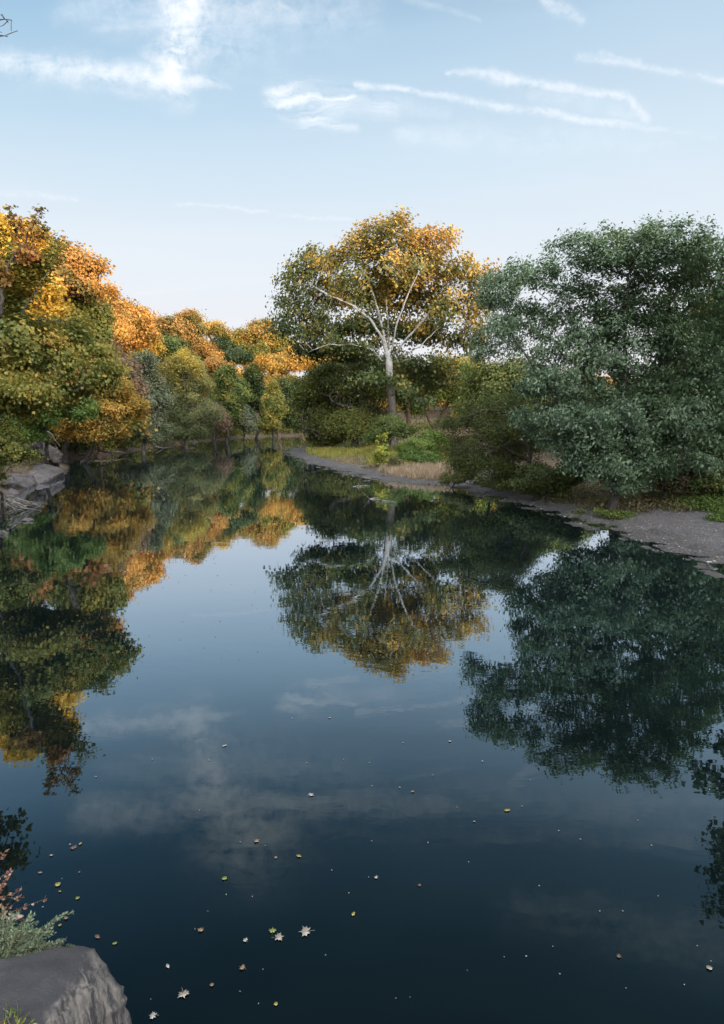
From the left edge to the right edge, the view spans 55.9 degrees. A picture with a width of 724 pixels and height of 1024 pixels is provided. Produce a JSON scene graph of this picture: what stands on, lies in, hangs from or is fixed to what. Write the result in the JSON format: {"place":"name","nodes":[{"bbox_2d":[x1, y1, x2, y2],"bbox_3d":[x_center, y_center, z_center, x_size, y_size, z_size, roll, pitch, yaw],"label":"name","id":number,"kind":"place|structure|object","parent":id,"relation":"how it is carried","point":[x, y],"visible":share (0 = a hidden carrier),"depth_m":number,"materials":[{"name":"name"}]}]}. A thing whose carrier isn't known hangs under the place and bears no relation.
{"place":"outdoors","nodes":[
{"label":"outdoors","id":0,"kind":"place"},
{"bbox_2d":[314,452,385,472],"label":"rusty grass","id":1,"kind":"structure","parent":0,"point":[352,460],"depth_m":60.10,"materials":[{"name":"plant"}]},
{"bbox_2d":[0,435,723,1023],"bbox_3d":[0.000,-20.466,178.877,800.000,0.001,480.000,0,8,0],"label":"river water","id":2,"kind":"structure","parent":0,"point":[554,677],"depth_m":8.37,"materials":[{"name":"blue liquid"}]},
{"bbox_2d":[0,495,46,513],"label":"dead branches","id":3,"kind":"object","parent":2,"relation":"on","point":[23,501],"visible":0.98,"depth_m":29.88,"materials":[{"name":"grey wood"}]},
{"bbox_2d":[21,518,33,520],"bbox_3d":[-13.168,0.323,26.882,0.522,0.204,0.277,0,8,0],"label":"shore stone","id":4,"kind":"object","parent":2,"relation":"in","point":[27,519],"visible":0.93,"depth_m":26.80,"materials":[{"name":"grey stone"}]},
{"bbox_2d":[149,1011,156,1018],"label":"floating leaf","id":5,"kind":"object","parent":2,"relation":"on","point":[152,1015],"visible":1,"depth_m":4.61,"materials":[{"name":"beige plant"}]},
{"bbox_2d":[178,989,188,997],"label":"floating leaf","id":6,"kind":"object","parent":2,"relation":"on","point":[184,993],"visible":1,"depth_m":4.78,"materials":[{"name":"beige plant"}]},
{"bbox_2d":[272,933,282,939],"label":"floating leaf","id":7,"kind":"object","parent":2,"relation":"on","point":[279,936],"visible":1,"depth_m":5.31,"materials":[{"name":"beige plant"}]},
{"bbox_2d":[298,926,312,935],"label":"floating leaf","id":8,"kind":"object","parent":2,"relation":"on","point":[305,931],"visible":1,"depth_m":5.36,"materials":[{"name":"beige plant"}]},
{"bbox_2d":[0,396,723,952],"bbox_3d":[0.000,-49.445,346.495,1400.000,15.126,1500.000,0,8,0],"label":"ground","id":9,"kind":"structure","parent":0,"point":[690,538],"depth_m":28.73,"materials":[{"name":"soil"}]},
{"bbox_2d":[0,14,17,36],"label":"bare tree","id":10,"kind":"object","parent":9,"relation":"on","point":[4,24],"visible":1,"depth_m":15.59,"materials":[{"name":"brown plant"}]},
{"bbox_2d":[3,488,20,494],"bbox_3d":[-18.908,-0.967,36.435,1.433,0.597,0.712,0,8,0],"label":"shore stone","id":11,"kind":"object","parent":9,"relation":"on","point":[12,491],"visible":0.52,"depth_m":36.31,"materials":[{"name":"grey stone"}]},
{"bbox_2d":[0,474,36,488],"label":"rock ledge","id":12,"kind":"object","parent":9,"relation":"on","point":[25,481],"visible":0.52,"depth_m":39.11,"materials":[{"name":"grey stone"}]},
{"bbox_2d":[0,849,46,921],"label":"red leaved bush","id":13,"kind":"object","parent":9,"relation":"on","point":[10,893],"visible":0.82,"depth_m":5.08,"materials":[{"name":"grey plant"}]},
{"bbox_2d":[0,414,47,461],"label":"shrub","id":14,"kind":"object","parent":9,"relation":"on","point":[12,424],"visible":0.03,"depth_m":46.28,"materials":[{"name":"green plant"}]},
{"bbox_2d":[0,420,48,510],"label":"shrub","id":15,"kind":"object","parent":9,"relation":"on","point":[14,452],"visible":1,"depth_m":27.25,"materials":[{"name":"green plant"}]},
{"bbox_2d":[0,203,51,316],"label":"tree","id":16,"kind":"object","parent":9,"relation":"on","point":[23,250],"visible":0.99,"depth_m":26.33,"materials":[{"name":"plant"}]},
{"bbox_2d":[24,438,44,452],"bbox_3d":[-24.922,-5.075,52.081,1.900,1.466,1.641,4,9,29],"label":"dark rock","id":17,"kind":"object","parent":9,"relation":"on","point":[36,445],"visible":0.27,"depth_m":51.36,"materials":[{"name":"grey stone"}]},
{"bbox_2d":[0,206,74,326],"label":"maple tree","id":18,"kind":"object","parent":9,"relation":"on","point":[58,307],"visible":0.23,"depth_m":33.53,"materials":[{"name":"orange plant"}]},
{"bbox_2d":[28,463,64,483],"bbox_3d":[-22.276,-2.385,46.127,3.628,1.526,9.716,-2,8,-13],"label":"rock ledge","id":19,"kind":"object","parent":9,"relation":"on","point":[43,473],"visible":0.43,"depth_m":45.80,"materials":[{"name":"grey stone"}]},
{"bbox_2d":[35,445,62,466],"bbox_3d":[-24.667,-4.149,52.841,2.796,2.449,2.938,-4,9,-26],"label":"dark rock","id":20,"kind":"object","parent":9,"relation":"on","point":[55,456],"visible":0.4,"depth_m":52.40,"materials":[{"name":"grey stone"}]},
{"bbox_2d":[5,378,100,464],"bbox_3d":[-20.571,-6.030,46.315,6.728,6.668,5.009,0,8,0],"label":"shrub","id":21,"kind":"object","parent":9,"relation":"on","point":[35,430],"visible":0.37,"depth_m":45.30,"materials":[{"name":"green plant"}]},
{"bbox_2d":[47,431,59,448],"bbox_3d":[-22.679,-5.389,49.347,2.539,1.840,0.266,4,9,27],"label":"fallen log","id":22,"kind":"object","parent":9,"relation":"on","point":[51,434],"visible":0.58,"depth_m":49.19,"materials":[{"name":"grey wood"}]},
{"bbox_2d":[0,946,131,1023],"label":"boulder","id":23,"kind":"object","parent":9,"relation":"on","point":[72,985],"visible":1,"depth_m":3.98,"materials":[{"name":"grey stone"}]},
{"bbox_2d":[0,1000,36,1023],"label":"grass tuft","id":24,"kind":"object","parent":23,"relation":"on","point":[17,1016],"visible":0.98,"depth_m":3.65,"materials":[{"name":"green plant"}]},
{"bbox_2d":[0,907,74,958],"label":"juniper","id":25,"kind":"object","parent":23,"relation":"on","point":[12,944],"visible":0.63,"depth_m":4.39,"materials":[{"name":"green plant"}]},
{"bbox_2d":[0,912,22,929],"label":"weed stem","id":26,"kind":"object","parent":25,"relation":"attached to","point":[18,916],"visible":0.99,"depth_m":4.44,"materials":[{"name":"grey plant"}]},
{"bbox_2d":[0,232,132,428],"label":"maple tree","id":27,"kind":"object","parent":9,"relation":"on","point":[28,349],"visible":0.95,"depth_m":27.37,"materials":[{"name":"green plant"}]},
{"bbox_2d":[40,230,115,440],"bbox_3d":[-25.379,-14.257,59.165,9.115,19.409,7.810,0,8,0],"label":"oak tree","id":28,"kind":"object","parent":9,"relation":"on","point":[79,272],"visible":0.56,"depth_m":56.87,"materials":[{"name":"orange plant"}]},
{"bbox_2d":[36,296,124,461],"bbox_3d":[-27.134,-12.728,62.778,10.956,16.337,8.552,0,8,0],"label":"leafy tree","id":29,"kind":"object","parent":9,"relation":"on","point":[105,317],"visible":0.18,"depth_m":61.14,"materials":[{"name":"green plant"}]},
{"bbox_2d":[38,370,155,462],"bbox_3d":[-22.435,-8.005,58.607,9.764,9.148,6.954,0,8,0],"label":"maple tree","id":30,"kind":"object","parent":9,"relation":"on","point":[113,411],"visible":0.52,"depth_m":57.86,"materials":[{"name":"orange plant"}]},
{"bbox_2d":[0,316,247,443],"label":"slope woods","id":31,"kind":"object","parent":9,"relation":"on","point":[143,426],"visible":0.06,"depth_m":65.10,"materials":[{"name":"green plant"}]},
{"bbox_2d":[96,332,154,456],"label":"mauve tree","id":32,"kind":"object","parent":9,"relation":"on","point":[135,377],"visible":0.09,"depth_m":70.78,"materials":[{"name":"brown plant"}]},
{"bbox_2d":[97,280,163,356],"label":"maple tree","id":33,"kind":"object","parent":9,"relation":"on","point":[136,327],"visible":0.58,"depth_m":88.19,"materials":[{"name":"orange plant"}]},
{"bbox_2d":[119,335,169,362],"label":"maple tree","id":34,"kind":"object","parent":9,"relation":"on","point":[158,349],"visible":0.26,"depth_m":92.75,"materials":[{"name":"orange plant"}]},
{"bbox_2d":[121,348,176,452],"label":"willow tree","id":35,"kind":"object","parent":9,"relation":"on","point":[160,394],"visible":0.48,"depth_m":78.35,"materials":[{"name":"green plant"}]},
{"bbox_2d":[6,432,292,471],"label":"shingle","id":36,"kind":"object","parent":9,"relation":"on","point":[88,450],"visible":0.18,"depth_m":69.61,"materials":[{"name":"stone"}]},
{"bbox_2d":[154,329,192,361],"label":"leafy tree","id":37,"kind":"object","parent":9,"relation":"on","point":[173,345],"visible":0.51,"depth_m":113.40,"materials":[{"name":"green plant"}]},
{"bbox_2d":[152,306,212,417],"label":"oak tree","id":38,"kind":"object","parent":9,"relation":"on","point":[184,324],"visible":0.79,"depth_m":123.02,"materials":[{"name":"orange plant"}]},
{"bbox_2d":[153,346,226,446],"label":"willow tree","id":39,"kind":"object","parent":9,"relation":"on","point":[188,427],"visible":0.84,"depth_m":95.63,"materials":[{"name":"green plant"}]},
{"bbox_2d":[186,308,237,342],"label":"sparse tree","id":40,"kind":"object","parent":9,"relation":"on","point":[219,328],"visible":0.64,"depth_m":144.99,"materials":[{"name":"yellow plant"}]},
{"bbox_2d":[186,335,241,440],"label":"oak tree","id":41,"kind":"object","parent":9,"relation":"on","point":[208,354],"visible":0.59,"depth_m":119.96,"materials":[{"name":"orange plant"}]},
{"bbox_2d":[196,402,234,443],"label":"shrub","id":42,"kind":"object","parent":9,"relation":"on","point":[225,426],"visible":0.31,"depth_m":108.39,"materials":[{"name":"brown plant"}]},
{"bbox_2d":[0,426,446,476],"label":"undergrowth","id":43,"kind":"object","parent":9,"relation":"on","point":[35,463],"visible":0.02,"depth_m":47.34,"materials":[{"name":"green plant"}]},
{"bbox_2d":[206,361,256,441],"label":"leafy tree","id":44,"kind":"object","parent":9,"relation":"on","point":[231,393],"visible":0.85,"depth_m":114.86,"materials":[{"name":"green plant"}]},
{"bbox_2d":[210,334,255,434],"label":"pine tree","id":45,"kind":"object","parent":9,"relation":"on","point":[236,354],"visible":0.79,"depth_m":135.30,"materials":[{"name":"green plant"}]},
{"bbox_2d":[232,402,260,440],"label":"shrub","id":46,"kind":"object","parent":9,"relation":"on","point":[249,424],"visible":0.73,"depth_m":123.28,"materials":[{"name":"green plant"}]},
{"bbox_2d":[21,415,483,458],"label":"shore brush","id":47,"kind":"object","parent":9,"relation":"on","point":[154,444],"visible":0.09,"depth_m":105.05,"materials":[{"name":"green plant"}]},
{"bbox_2d":[228,315,297,412],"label":"leafy tree","id":48,"kind":"object","parent":9,"relation":"on","point":[247,338],"visible":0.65,"depth_m":157.06,"materials":[{"name":"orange plant"}]},
{"bbox_2d":[231,359,301,438],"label":"leafy tree","id":49,"kind":"object","parent":9,"relation":"on","point":[254,374],"visible":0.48,"depth_m":130.83,"materials":[{"name":"green plant"}]},
{"bbox_2d":[257,379,292,439],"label":"leafy tree","id":50,"kind":"object","parent":9,"relation":"on","point":[274,413],"visible":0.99,"depth_m":125.34,"materials":[{"name":"green plant"}]},
{"bbox_2d":[238,341,315,435],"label":"leafy tree","id":51,"kind":"object","parent":9,"relation":"on","point":[283,363],"visible":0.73,"depth_m":152.92,"materials":[{"name":"orange plant"}]},
{"bbox_2d":[289,374,318,410],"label":"leafy tree","id":52,"kind":"object","parent":9,"relation":"on","point":[294,382],"depth_m":168.11,"materials":[{"name":"green plant"}]},
{"bbox_2d":[302,343,332,371],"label":"leafy tree","id":53,"kind":"object","parent":9,"relation":"on","point":[311,366],"visible":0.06,"depth_m":179.01,"materials":[{"name":"green plant"}]},
{"bbox_2d":[284,381,351,447],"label":"overhanging tree","id":54,"kind":"object","parent":9,"relation":"on","point":[308,421],"visible":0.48,"depth_m":85.57,"materials":[{"name":"green plant"}]},
{"bbox_2d":[302,442,382,458],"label":"tall grass","id":55,"kind":"structure","parent":9,"relation":"on","point":[337,452],"depth_m":73.74,"materials":[{"name":"green plant"}]},
{"bbox_2d":[316,403,380,446],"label":"shrub","id":56,"kind":"object","parent":9,"relation":"on","point":[352,422],"visible":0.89,"depth_m":77.75,"materials":[{"name":"green plant"}]},
{"bbox_2d":[295,356,413,444],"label":"overhanging tree","id":57,"kind":"object","parent":9,"relation":"on","point":[324,379],"visible":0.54,"depth_m":80.72,"materials":[{"name":"green plant"}]},
{"bbox_2d":[299,352,409,444],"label":"overhanging tree","id":58,"kind":"object","parent":9,"relation":"on","point":[353,443],"visible":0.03,"depth_m":92.88,"materials":[{"name":"green plant"}]},
{"bbox_2d":[20,455,722,557],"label":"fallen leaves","id":59,"kind":"object","parent":9,"relation":"on","point":[620,520],"visible":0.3,"depth_m":25.99,"materials":[{"name":"brown plant"}]},
{"bbox_2d":[371,431,390,465],"bbox_3d":[1.511,-4.614,51.775,1.631,2.983,1.992,0,8,0],"label":"sapling","id":60,"kind":"object","parent":9,"relation":"on","point":[381,453],"visible":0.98,"depth_m":51.67,"materials":[{"name":"yellow plant"}]},
{"bbox_2d":[259,205,503,446],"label":"sycamore tree","id":61,"kind":"object","parent":9,"relation":"on","point":[435,373],"visible":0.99,"depth_m":71.38,"materials":[{"name":"orange plant"}]},
{"bbox_2d":[360,412,417,449],"bbox_3d":[2.603,-7.409,65.615,5.763,4.363,4.186,3,8,21],"label":"shrub","id":62,"kind":"object","parent":9,"relation":"on","point":[394,425],"visible":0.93,"depth_m":64.68,"materials":[{"name":"green plant"}]},
{"bbox_2d":[385,454,403,467],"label":"shrub","id":63,"kind":"object","parent":9,"relation":"on","point":[395,460],"visible":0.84,"depth_m":49.33,"materials":[{"name":"green plant"}]},
{"bbox_2d":[382,362,431,437],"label":"russet tree","id":64,"kind":"object","parent":9,"relation":"on","point":[408,415],"visible":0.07,"depth_m":80.67,"materials":[{"name":"brown plant"}]},
{"bbox_2d":[362,438,456,464],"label":"tall grass","id":65,"kind":"structure","parent":9,"relation":"on","point":[369,457],"depth_m":61.16,"materials":[{"name":"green plant"}]},
{"bbox_2d":[375,460,457,480],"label":"pale grass","id":66,"kind":"structure","parent":9,"relation":"on","point":[416,471],"depth_m":46.45,"materials":[{"name":"beige plant"}]},
{"bbox_2d":[396,446,443,464],"bbox_3d":[4.396,-4.143,51.808,3.973,1.804,3.056,0,8,0],"label":"shrub","id":67,"kind":"object","parent":9,"relation":"on","point":[418,456],"visible":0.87,"depth_m":51.20,"materials":[{"name":"green plant"}]},
{"bbox_2d":[392,428,449,453],"bbox_3d":[5.291,-5.918,59.718,5.193,3.113,4.259,0,8,0],"label":"shrub","id":68,"kind":"object","parent":9,"relation":"on","point":[428,441],"visible":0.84,"depth_m":58.94,"materials":[{"name":"green plant"}]},
{"bbox_2d":[236,367,633,419],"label":"distant woods","id":69,"kind":"object","parent":9,"relation":"on","point":[295,376],"visible":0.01,"depth_m":195.14,"materials":[{"name":"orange plant"}]},
{"bbox_2d":[396,354,475,430],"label":"leafy tree","id":70,"kind":"object","parent":9,"relation":"on","point":[443,395],"visible":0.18,"depth_m":81.55,"materials":[{"name":"green plant"}]},
{"bbox_2d":[398,427,478,444],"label":"feathery grass","id":71,"kind":"structure","parent":9,"relation":"on","point":[401,440],"depth_m":76.20,"materials":[{"name":"green plant"}]},
{"bbox_2d":[437,469,476,487],"bbox_3d":[5.473,-2.006,39.533,2.475,1.432,1.978,0,8,0],"label":"shrub","id":72,"kind":"object","parent":9,"relation":"on","point":[456,479],"visible":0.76,"depth_m":39.13,"materials":[{"name":"green plant"}]},
{"bbox_2d":[448,350,485,428],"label":"tree","id":73,"kind":"object","parent":9,"relation":"on","point":[464,357],"depth_m":115.34,"materials":[{"name":"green plant"}]},
{"bbox_2d":[424,384,552,493],"bbox_3d":[6.968,-3.752,35.871,6.376,5.899,5.745,5,9,33],"label":"shrub","id":74,"kind":"object","parent":9,"relation":"on","point":[497,429],"visible":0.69,"depth_m":34.92,"materials":[{"name":"green plant"}]},
{"bbox_2d":[282,451,723,569],"bbox_3d":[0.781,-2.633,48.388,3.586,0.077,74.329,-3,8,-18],"label":"cobbles","id":75,"kind":"object","parent":9,"relation":"on","point":[546,513],"visible":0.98,"depth_m":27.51,"materials":[{"name":"grey gravel"}]},
{"bbox_2d":[466,467,576,503],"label":"undergrowth","id":76,"kind":"object","parent":9,"relation":"on","point":[484,483],"visible":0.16,"depth_m":38.05,"materials":[{"name":"green plant"}]},
{"bbox_2d":[442,350,603,449],"bbox_3d":[13.926,-9.829,59.195,14.275,9.146,9.772,0,8,0],"label":"leafy tree","id":77,"kind":"object","parent":9,"relation":"on","point":[489,377],"visible":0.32,"depth_m":57.48,"materials":[{"name":"green plant"}]},
{"bbox_2d":[493,460,591,500],"bbox_3d":[8.758,-1.566,33.116,4.679,2.171,3.089,0,8,0],"label":"shrub","id":78,"kind":"object","parent":9,"relation":"on","point":[529,478],"visible":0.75,"depth_m":32.45,"materials":[{"name":"green plant"}]},
{"bbox_2d":[465,210,723,510],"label":"broad tree","id":79,"kind":"object","parent":9,"relation":"on","point":[631,421],"visible":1,"depth_m":27.76,"materials":[{"name":"green plant"}]},
{"bbox_2d":[570,507,637,519],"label":"plants","id":80,"kind":"object","parent":9,"relation":"on","point":[616,513],"visible":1,"depth_m":27.23,"materials":[{"name":"green plant"}]},
{"bbox_2d":[529,474,723,514],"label":"ground ivy","id":81,"kind":"object","parent":9,"relation":"on","point":[586,493],"visible":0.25,"depth_m":30.51,"materials":[{"name":"green plant"}]},
{"bbox_2d":[588,490,685,503],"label":"plants","id":82,"kind":"object","parent":9,"relation":"on","point":[660,495],"visible":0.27,"depth_m":31.55,"materials":[{"name":"green plant"}]},
{"bbox_2d":[631,465,717,503],"bbox_3d":[14.059,-1.369,30.659,4.622,2.183,3.240,1,8,8],"label":"shrub","id":83,"kind":"object","parent":9,"relation":"on","point":[682,479],"visible":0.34,"depth_m":29.66,"materials":[{"name":"green plant"}]},
{"bbox_2d":[635,309,723,450],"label":"leafy tree","id":84,"kind":"object","parent":9,"relation":"on","point":[676,382],"visible":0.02,"depth_m":45.59,"materials":[{"name":"green plant"}]},
{"bbox_2d":[667,490,723,511],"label":"plants","id":85,"kind":"object","parent":9,"relation":"on","point":[709,498],"visible":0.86,"depth_m":28.88,"materials":[{"name":"green plant"}]},
{"bbox_2d":[678,431,723,495],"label":"shrub","id":86,"kind":"object","parent":9,"relation":"on","point":[716,483],"visible":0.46,"depth_m":29.11,"materials":[{"name":"green plant"}]},
{"bbox_2d":[703,510,723,521],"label":"plants","id":87,"kind":"object","parent":9,"relation":"on","point":[717,516],"visible":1,"depth_m":25.82,"materials":[{"name":"green plant"}]},
{"bbox_2d":[715,274,723,296],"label":"leafy tree","id":88,"kind":"object","parent":9,"relation":"on","point":[717,276],"visible":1,"depth_m":21.12,"materials":[{"name":"green plant"}]},
{"bbox_2d":[0,0,723,379],"label":"sky","id":89,"kind":"structure","parent":0,"point":[193,146],"materials":[{"name":"blue"}]}
]}

